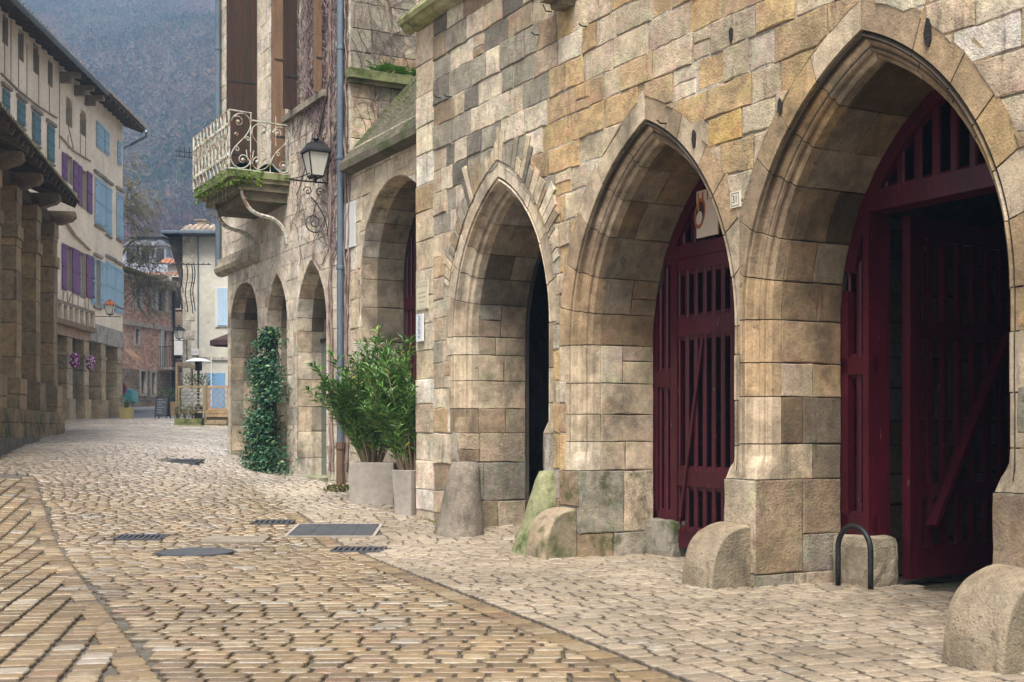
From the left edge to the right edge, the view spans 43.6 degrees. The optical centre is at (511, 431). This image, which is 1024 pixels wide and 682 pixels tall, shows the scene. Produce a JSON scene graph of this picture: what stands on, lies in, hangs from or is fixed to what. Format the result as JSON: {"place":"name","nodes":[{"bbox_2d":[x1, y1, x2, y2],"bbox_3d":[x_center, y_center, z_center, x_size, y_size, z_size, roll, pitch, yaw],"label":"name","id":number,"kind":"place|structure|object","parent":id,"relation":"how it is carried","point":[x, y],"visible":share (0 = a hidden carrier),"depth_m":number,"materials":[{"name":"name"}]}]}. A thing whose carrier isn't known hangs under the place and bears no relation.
{"place":"outdoors","nodes":[
{"label":"outdoors","id":0,"kind":"place"},
{"bbox_2d":[33,0,214,238],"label":"hill","id":1,"kind":"structure","parent":0,"point":[141,106],"depth_m":412.28,"materials":[{"name":"plant"}]},
{"bbox_2d":[21,0,214,247],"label":"hillside woodland","id":2,"kind":"object","parent":1,"relation":"on","point":[187,25],"visible":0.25,"depth_m":404.51,"materials":[{"name":"grey plant"}]},
{"bbox_2d":[109,418,173,418],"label":"paving setts","id":3,"kind":"structure","parent":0,"point":[143,418],"depth_m":48.10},
{"bbox_2d":[119,395,135,418],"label":"potted plant","id":4,"kind":"object","parent":3,"relation":"on","point":[126,412],"visible":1,"depth_m":46.81,"materials":[{"name":"green plant"}]},
{"bbox_2d":[154,396,170,418],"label":"chalkboard","id":5,"kind":"object","parent":3,"relation":"on","point":[162,405],"visible":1,"depth_m":44.88,"materials":[{"name":"paint"}]},
{"bbox_2d":[109,406,190,417],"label":"road","id":6,"kind":"structure","parent":0,"point":[145,412],"depth_m":52.16,"materials":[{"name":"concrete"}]},
{"bbox_2d":[123,384,126,394],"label":"road sign","id":7,"kind":"object","parent":6,"relation":"on","point":[124,388],"visible":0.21,"depth_m":51.16,"materials":[{"name":"metal"}]},
{"bbox_2d":[123,388,138,406],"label":"parked car","id":8,"kind":"object","parent":6,"relation":"on","point":[133,394],"visible":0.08,"depth_m":52.96,"materials":[{"name":"metal"}]},
{"bbox_2d":[123,150,195,329],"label":"bare tree","id":9,"kind":"object","parent":6,"relation":"on","point":[143,257],"visible":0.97,"depth_m":53.47,"materials":[{"name":"brown plant"}]},
{"bbox_2d":[158,387,180,415],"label":"potted plant","id":10,"kind":"object","parent":6,"relation":"on","point":[172,407],"visible":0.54,"depth_m":50.25,"materials":[{"name":"green plant"}]},
{"bbox_2d":[0,458,974,681],"bbox_3d":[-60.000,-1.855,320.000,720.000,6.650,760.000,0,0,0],"label":"ground","id":11,"kind":"structure","parent":0,"point":[951,583],"depth_m":11.92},
{"bbox_2d":[0,101,80,456],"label":"market hall","id":12,"kind":"structure","parent":11,"relation":"on","point":[31,397],"depth_m":30.41,"materials":[{"name":"stone"}]},
{"bbox_2d":[0,0,146,419],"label":"timbered house","id":13,"kind":"structure","parent":11,"relation":"on","point":[70,112],"depth_m":44.09,"materials":[{"name":"paint"}]},
{"bbox_2d":[67,249,67,286],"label":"window","id":14,"kind":"structure","parent":13,"relation":"in","point":[67,249],"depth_m":43.19,"materials":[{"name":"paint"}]},
{"bbox_2d":[66,96,71,107],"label":"window","id":15,"kind":"structure","parent":13,"relation":"in","point":[68,101],"depth_m":43.20,"materials":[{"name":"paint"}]},
{"bbox_2d":[69,338,79,368],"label":"flower ball","id":16,"kind":"object","parent":13,"relation":"hanging from","point":[75,364],"visible":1,"depth_m":42.65,"materials":[{"name":"plant"}]},
{"bbox_2d":[80,254,81,297],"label":"window","id":17,"kind":"structure","parent":13,"relation":"in","point":[81,254],"depth_m":44.84,"materials":[{"name":"glass"}]},
{"bbox_2d":[81,109,85,120],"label":"window","id":18,"kind":"structure","parent":13,"relation":"in","point":[83,115],"depth_m":44.89,"materials":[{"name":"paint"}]},
{"bbox_2d":[85,341,95,370],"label":"flower ball","id":19,"kind":"object","parent":13,"relation":"hanging from","point":[91,359],"visible":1,"depth_m":44.55,"materials":[{"name":"plant"}]},
{"bbox_2d":[95,299,120,316],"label":"street lantern","id":20,"kind":"object","parent":13,"relation":"attached to","point":[109,306],"visible":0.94,"depth_m":45.28,"materials":[{"name":"glass"}]},
{"bbox_2d":[124,348,140,360],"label":"shop awning","id":21,"kind":"object","parent":13,"relation":"attached to","point":[134,355],"visible":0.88,"depth_m":51.07,"materials":[{"name":"fabric"}]},
{"bbox_2d":[123,237,174,279],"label":"slate roofed house","id":22,"kind":"structure","parent":11,"relation":"on","point":[162,255],"depth_m":74.09,"materials":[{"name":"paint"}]},
{"bbox_2d":[123,272,182,406],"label":"brick house","id":23,"kind":"structure","parent":11,"relation":"on","point":[149,375],"depth_m":62.57,"materials":[{"name":"brick"}]},
{"bbox_2d":[134,326,140,346],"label":"window","id":24,"kind":"structure","parent":23,"relation":"in","point":[136,328],"depth_m":61.70,"materials":[{"name":"paint"}]},
{"bbox_2d":[135,283,140,310],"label":"window","id":25,"kind":"structure","parent":23,"relation":"in","point":[139,293],"depth_m":61.80,"materials":[{"name":"glass"}]},
{"bbox_2d":[139,369,146,395],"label":"window","id":26,"kind":"structure","parent":23,"relation":"in","point":[142,371],"depth_m":62.27,"materials":[{"name":"paint"}]},
{"bbox_2d":[150,370,156,396],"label":"window","id":27,"kind":"structure","parent":23,"relation":"in","point":[153,377],"depth_m":63.16,"materials":[{"name":"glass"}]},
{"bbox_2d":[156,288,165,313],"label":"window","id":28,"kind":"structure","parent":23,"relation":"in","point":[163,302],"depth_m":64.00,"materials":[{"name":"glass"}]},
{"bbox_2d":[159,330,168,366],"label":"window","id":29,"kind":"structure","parent":23,"relation":"in","point":[165,333],"depth_m":64.27,"materials":[{"name":"paint"}]},
{"bbox_2d":[174,334,182,354],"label":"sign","id":30,"kind":"object","parent":23,"relation":"attached to","point":[178,347],"visible":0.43,"depth_m":63.47,"materials":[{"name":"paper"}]},
{"bbox_2d":[124,272,182,405],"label":"narrow house","id":31,"kind":"structure","parent":11,"relation":"on","point":[178,316],"depth_m":66.00,"materials":[{"name":"paint"}]},
{"bbox_2d":[175,286,181,309],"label":"window","id":32,"kind":"structure","parent":31,"relation":"in","point":[177,306],"depth_m":65.92,"materials":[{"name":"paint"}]},
{"bbox_2d":[160,258,178,283],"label":"tiled roof house","id":33,"kind":"structure","parent":11,"relation":"on","point":[173,269],"depth_m":72.00,"materials":[{"name":"tile"}]},
{"bbox_2d":[161,219,227,408],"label":"white house","id":34,"kind":"structure","parent":11,"relation":"on","point":[205,322],"depth_m":57.00,"materials":[{"name":"paint"}]},
{"bbox_2d":[173,325,186,360],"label":"street lantern","id":35,"kind":"object","parent":34,"relation":"attached to","point":[179,332],"visible":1,"depth_m":56.56,"materials":[{"name":"metal"}]},
{"bbox_2d":[155,263,210,312],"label":"light string","id":36,"kind":"object","parent":34,"relation":"attached to","point":[186,283],"visible":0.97,"depth_m":53.99,"materials":[{"name":"metal"}]},
{"bbox_2d":[191,349,198,354],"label":"street sign","id":37,"kind":"object","parent":34,"relation":"attached to","point":[194,351],"visible":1,"depth_m":56.87,"materials":[{"name":"ceramic"}]},
{"bbox_2d":[207,373,224,407],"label":"shop door","id":38,"kind":"structure","parent":34,"relation":"in","point":[219,378],"depth_m":56.94,"materials":[{"name":"paint"}]},
{"bbox_2d":[215,286,227,326],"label":"window","id":39,"kind":"structure","parent":34,"relation":"in","point":[216,287],"depth_m":56.95,"materials":[{"name":"paint"}]},
{"bbox_2d":[233,326,298,474],"bbox_3d":[-4.885,-0.597,25.291,0.598,2.986,3.171,0,0,-28],"label":"climbing shrub","id":40,"kind":"object","parent":11,"relation":"on","point":[261,423],"visible":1,"depth_m":25.15,"materials":[{"name":"green plant"}]},
{"bbox_2d":[175,0,416,485],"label":"building","id":41,"kind":"structure","parent":11,"relation":"on","point":[270,284],"depth_m":24.50,"materials":[{"name":"stone"}]},
{"bbox_2d":[215,0,221,265],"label":"drainpipe","id":42,"kind":"object","parent":41,"relation":"on","point":[218,48],"visible":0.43,"depth_m":28.97,"materials":[{"name":"metal"}]},
{"bbox_2d":[234,161,278,172],"bbox_3d":[-5.126,-5.085,24.989,0.950,0.170,0.900,0,0,-28],"label":"pair of shoes","id":43,"kind":"object","parent":41,"relation":"on","point":[245,164],"visible":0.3,"depth_m":24.79,"materials":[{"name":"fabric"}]},
{"bbox_2d":[257,0,271,168],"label":"window frame","id":44,"kind":"structure","parent":41,"relation":"in","point":[258,1],"depth_m":26.47,"materials":[{"name":"white wood"}]},
{"bbox_2d":[284,137,331,234],"bbox_3d":[-3.604,-4.310,22.678,0.906,1.834,0.441,0,0,-28],"label":"street lantern","id":45,"kind":"object","parent":41,"relation":"attached to","point":[315,153],"visible":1,"depth_m":22.65,"materials":[{"name":"metal"}]},
{"bbox_2d":[335,0,344,486],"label":"drainpipe","id":46,"kind":"object","parent":41,"relation":"attached to","point":[340,442],"visible":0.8,"depth_m":22.09,"materials":[{"name":"metal"}]},
{"bbox_2d":[344,200,355,248],"bbox_3d":[-2.802,-3.545,21.998,0.020,0.780,0.580,0,0,-28],"label":"blank sign","id":47,"kind":"object","parent":41,"relation":"attached to","point":[352,223],"visible":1,"depth_m":21.86,"materials":[{"name":"plastic"}]},
{"bbox_2d":[290,0,415,472],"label":"bare vine","id":48,"kind":"object","parent":41,"relation":"attached to","point":[308,86],"visible":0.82,"depth_m":22.73,"materials":[{"name":"brown plant"}]},
{"bbox_2d":[405,221,416,468],"bbox_3d":[-1.117,-1.560,20.696,0.070,5.020,2.920,0,0,-28],"label":"door","id":49,"kind":"structure","parent":41,"relation":"in","point":[410,301],"depth_m":21.80,"materials":[{"name":"red paint"}]},
{"bbox_2d":[397,0,1023,587],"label":"arcade building","id":50,"kind":"structure","parent":11,"relation":"on","point":[807,354],"depth_m":12.96,"materials":[{"name":"stone"}]},
{"bbox_2d":[416,314,423,341],"bbox_3d":[-1.328,-1.496,18.440,0.025,0.392,0.233,0,0,-28],"label":"narrow sign","id":51,"kind":"object","parent":50,"relation":"attached to","point":[419,327],"visible":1,"depth_m":18.42,"materials":[{"name":"metal"}]},
{"bbox_2d":[416,280,428,310],"bbox_3d":[-1.291,-1.962,18.417,0.023,0.407,0.403,0,0,-28],"label":"notice plaque","id":52,"kind":"object","parent":50,"relation":"attached to","point":[422,295],"visible":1,"depth_m":18.39,"materials":[{"name":"ceramic"}]},
{"bbox_2d":[653,265,669,519],"bbox_3d":[1.804,-0.485,15.026,0.095,3.030,0.405,0,0,-28],"label":"door","id":53,"kind":"structure","parent":50,"relation":"in","point":[661,370],"depth_m":15.09,"materials":[{"name":"red paint"}]},
{"bbox_2d":[670,250,735,547],"bbox_3d":[2.430,-0.325,13.813,0.105,3.310,2.365,0,0,-28],"label":"door","id":54,"kind":"structure","parent":50,"relation":"in","point":[715,323],"depth_m":14.44,"materials":[{"name":"red paint"}]},
{"bbox_2d":[694,189,718,238],"bbox_3d":[2.145,-2.412,14.112,0.022,0.520,0.425,0,0,-28],"label":"hanging sign","id":55,"kind":"object","parent":50,"relation":"hanging from","point":[706,220],"visible":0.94,"depth_m":14.11,"materials":[{"name":"wood"}]},
{"bbox_2d":[730,190,740,208],"bbox_3d":[2.115,-2.195,12.104,0.022,0.151,0.140,0,0,-28],"label":"number plate","id":56,"kind":"object","parent":50,"relation":"attached to","point":[735,199],"visible":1,"depth_m":12.09,"materials":[{"name":"ceramic"}]},
{"bbox_2d":[840,258,876,535],"bbox_3d":[3.306,-0.537,12.231,0.085,3.054,0.421,0,0,-28],"label":"door","id":57,"kind":"structure","parent":50,"relation":"in","point":[851,364],"depth_m":12.30,"materials":[{"name":"red paint"}]},
{"bbox_2d":[902,215,1010,579],"bbox_3d":[4.493,-0.322,12.586,1.882,3.424,0.181,0,0,-36],"label":"door","id":58,"kind":"structure","parent":50,"relation":"in","point":[919,561],"depth_m":12.40,"materials":[{"name":"red paint"}]},
{"bbox_2d":[0,419,1023,681],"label":"paving setts","id":59,"kind":"structure","parent":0,"point":[102,481],"depth_m":10.89,"materials":[{"name":"beige stone"}]},
{"bbox_2d":[113,534,169,540],"bbox_3d":[-4.843,1.401,16.750,0.642,0.068,0.366,0,5,0],"label":"drain grate","id":60,"kind":"object","parent":59,"relation":"on","point":[144,537],"visible":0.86,"depth_m":16.74,"materials":[{"name":"metal"}]},
{"bbox_2d":[166,459,204,464],"bbox_3d":[-6.737,0.622,26.080,0.782,0.068,0.724,0,4,0],"label":"drain grate","id":61,"kind":"object","parent":59,"relation":"on","point":[191,461],"visible":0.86,"depth_m":26.02,"materials":[{"name":"metal"}]},
{"bbox_2d":[181,396,200,409],"bbox_3d":[-10.039,-0.673,40.170,0.528,0.865,0.504,0,0,25],"label":"terrace chair","id":62,"kind":"object","parent":59,"relation":"on","point":[188,402],"visible":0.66,"depth_m":39.99,"materials":[{"name":"metal"}]},
{"bbox_2d":[181,393,203,417],"bbox_3d":[-10.039,-0.783,40.170,0.528,0.865,0.504,0,0,25],"label":"terrace chair","id":63,"kind":"object","parent":62,"relation":"on","point":[189,401],"visible":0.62,"depth_m":39.97,"materials":[{"name":"metal"}]},
{"bbox_2d":[181,389,203,416],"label":"terrace chair","id":64,"kind":"object","parent":63,"relation":"on","point":[190,398],"visible":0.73,"depth_m":40.01,"materials":[{"name":"metal"}]},
{"bbox_2d":[182,388,202,410],"bbox_3d":[-10.019,-1.003,40.170,0.528,0.865,0.504,0,0,25],"label":"terrace chair","id":65,"kind":"object","parent":64,"relation":"on","point":[194,396],"visible":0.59,"depth_m":39.97,"materials":[{"name":"metal"}]},
{"bbox_2d":[157,547,233,556],"bbox_3d":[-3.768,1.436,15.250,0.902,0.026,0.902,0,1,0],"label":"manhole cover","id":66,"kind":"object","parent":59,"relation":"on","point":[200,551],"visible":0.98,"depth_m":15.17,"materials":[{"name":"metal"}]},
{"bbox_2d":[185,358,210,417],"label":"patio heater","id":67,"kind":"object","parent":59,"relation":"on","point":[198,364],"visible":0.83,"depth_m":41.18,"materials":[{"name":"metal"}]},
{"bbox_2d":[174,361,227,425],"bbox_3d":[-9.527,-0.974,40.002,1.680,2.384,1.770,0,0,2],"label":"lattice fence","id":68,"kind":"object","parent":59,"relation":"on","point":[216,416],"visible":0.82,"depth_m":39.44,"materials":[{"name":"wood"}]},
{"bbox_2d":[174,405,196,417],"bbox_3d":[-10.021,-0.611,39.264,0.763,0.510,0.738,0,0,45],"label":"terrace plant","id":69,"kind":"object","parent":68,"relation":"in","point":[183,410],"visible":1,"depth_m":39.23,"materials":[{"name":"green plant"}]},
{"bbox_2d":[181,372,214,385],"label":"terrace plant","id":70,"kind":"object","parent":68,"relation":"on","point":[195,381],"visible":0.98,"depth_m":40.55,"materials":[{"name":"green plant"}]},
{"bbox_2d":[211,357,211,407],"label":"awning pole","id":71,"kind":"object","parent":59,"relation":"on","point":[211,380],"visible":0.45,"depth_m":40.05,"materials":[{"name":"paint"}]},
{"bbox_2d":[210,334,227,346],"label":"parasol","id":72,"kind":"object","parent":59,"relation":"on","point":[221,341],"visible":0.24,"depth_m":40.15,"materials":[{"name":"fabric"}]},
{"bbox_2d":[198,536,269,543],"bbox_3d":[-3.590,1.402,16.570,0.828,0.034,0.506,0,4,0],"label":"concrete cover","id":73,"kind":"object","parent":59,"relation":"on","point":[234,539],"visible":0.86,"depth_m":16.50,"materials":[{"name":"beige concrete"}]},
{"bbox_2d":[251,519,294,524],"bbox_3d":[-3.364,1.297,18.062,0.557,0.068,0.351,0,5,0],"label":"drain grate","id":74,"kind":"object","parent":59,"relation":"on","point":[275,521],"visible":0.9,"depth_m":18.10,"materials":[{"name":"metal"}]},
{"bbox_2d":[283,523,382,538],"bbox_3d":[-2.397,1.343,17.330,1.198,0.051,1.114,0,5,0],"label":"access plate","id":75,"kind":"object","parent":59,"relation":"on","point":[332,530],"visible":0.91,"depth_m":17.23,"materials":[{"name":"metal"}]},
{"bbox_2d":[318,483,348,491],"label":"weeds","id":76,"kind":"object","parent":59,"relation":"on","point":[342,487],"visible":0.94,"depth_m":21.66,"materials":[{"name":"green plant"}]},
{"bbox_2d":[330,546,386,553],"bbox_3d":[-1.859,1.452,15.547,0.635,0.068,0.497,0,1,0],"label":"drain grate","id":77,"kind":"object","parent":59,"relation":"on","point":[363,549],"visible":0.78,"depth_m":15.57,"materials":[{"name":"metal"}]},
{"bbox_2d":[349,462,398,504],"bbox_3d":[-2.163,0.810,20.200,0.700,0.660,0.500,0,0,7],"label":"planter","id":78,"kind":"object","parent":59,"relation":"on","point":[370,483],"visible":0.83,"depth_m":19.95,"materials":[{"name":"concrete"}]},
{"bbox_2d":[302,324,416,461],"bbox_3d":[-2.190,-0.569,20.223,2.084,2.266,1.607,0,0,0],"label":"oleander","id":79,"kind":"object","parent":78,"relation":"in","point":[363,434],"visible":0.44,"depth_m":19.91,"materials":[{"name":"green plant"}]},
{"bbox_2d":[392,469,416,515],"bbox_3d":[-1.512,0.901,18.850,0.360,0.680,0.360,0,0,34],"label":"planter","id":80,"kind":"object","parent":59,"relation":"on","point":[404,485],"visible":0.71,"depth_m":18.70,"materials":[{"name":"concrete"}]},
{"bbox_2d":[354,332,418,469],"bbox_3d":[-1.698,-0.404,18.828,1.220,2.099,1.042,0,0,0],"label":"oleander","id":81,"kind":"object","parent":80,"relation":"in","point":[397,424],"visible":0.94,"depth_m":18.66,"materials":[{"name":"green plant"}]},
{"bbox_2d":[435,461,483,539],"bbox_3d":[-0.701,0.904,17.039,0.675,1.020,0.681,0,0,-28],"label":"stone bollard","id":82,"kind":"object","parent":59,"relation":"on","point":[460,514],"visible":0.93,"depth_m":16.85,"materials":[{"name":"grey stone"}]},
{"bbox_2d":[511,470,555,554],"bbox_3d":[0.334,0.975,15.322,0.716,1.030,0.726,0,0,-28],"label":"stone bollard","id":83,"kind":"object","parent":59,"relation":"on","point":[542,497],"visible":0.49,"depth_m":15.12,"materials":[{"name":"stone"}]},
{"bbox_2d":[526,506,575,558],"bbox_3d":[0.440,1.192,14.782,0.424,0.636,0.474,0,0,-28],"label":"guard stone","id":84,"kind":"object","parent":59,"relation":"on","point":[552,533],"visible":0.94,"depth_m":14.62,"materials":[{"name":"beige stone"}]},
{"bbox_2d":[414,516,753,585],"bbox_3d":[0.393,1.323,15.186,0.169,0.229,7.639,0,0,-28],"label":"wall foot moss","id":85,"kind":"object","parent":59,"relation":"on","point":[429,519],"depth_m":18.12,"materials":[{"name":"green plant"}]},
{"bbox_2d":[306,507,926,650],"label":"fallen leaves","id":86,"kind":"object","parent":59,"relation":"on","point":[365,609],"visible":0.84,"depth_m":9.79,"materials":[{"name":"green plant"}]},
{"bbox_2d":[644,518,686,556],"bbox_3d":[1.800,1.246,14.944,0.315,0.464,0.543,0,0,-28],"label":"stone block","id":87,"kind":"object","parent":59,"relation":"on","point":[661,537],"depth_m":14.76,"materials":[{"name":"grey stone"}]},
{"bbox_2d":[682,521,750,589],"bbox_3d":[1.903,1.184,12.026,0.464,0.650,0.484,0,0,-28],"label":"guard stone","id":88,"kind":"object","parent":59,"relation":"on","point":[717,556],"visible":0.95,"depth_m":11.87,"materials":[{"name":"beige stone"}]},
{"bbox_2d":[835,523,873,589],"bbox_3d":[3.170,1.160,11.860,0.052,0.621,0.481,0,0,-28],"label":"bicycle hoop","id":89,"kind":"object","parent":59,"relation":"on","point":[858,527],"visible":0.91,"depth_m":11.81,"materials":[{"name":"metal"}]},
{"bbox_2d":[832,534,897,586],"bbox_3d":[3.354,1.225,12.167,0.414,0.505,0.517,0,0,-28],"label":"stone block","id":90,"kind":"object","parent":59,"relation":"on","point":[854,560],"depth_m":11.98,"materials":[{"name":"beige stone"}]},
{"bbox_2d":[943,564,1023,674],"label":"guard stone","id":91,"kind":"object","parent":59,"relation":"on","point":[984,627],"visible":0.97,"depth_m":7.79,"materials":[{"name":"beige stone"}]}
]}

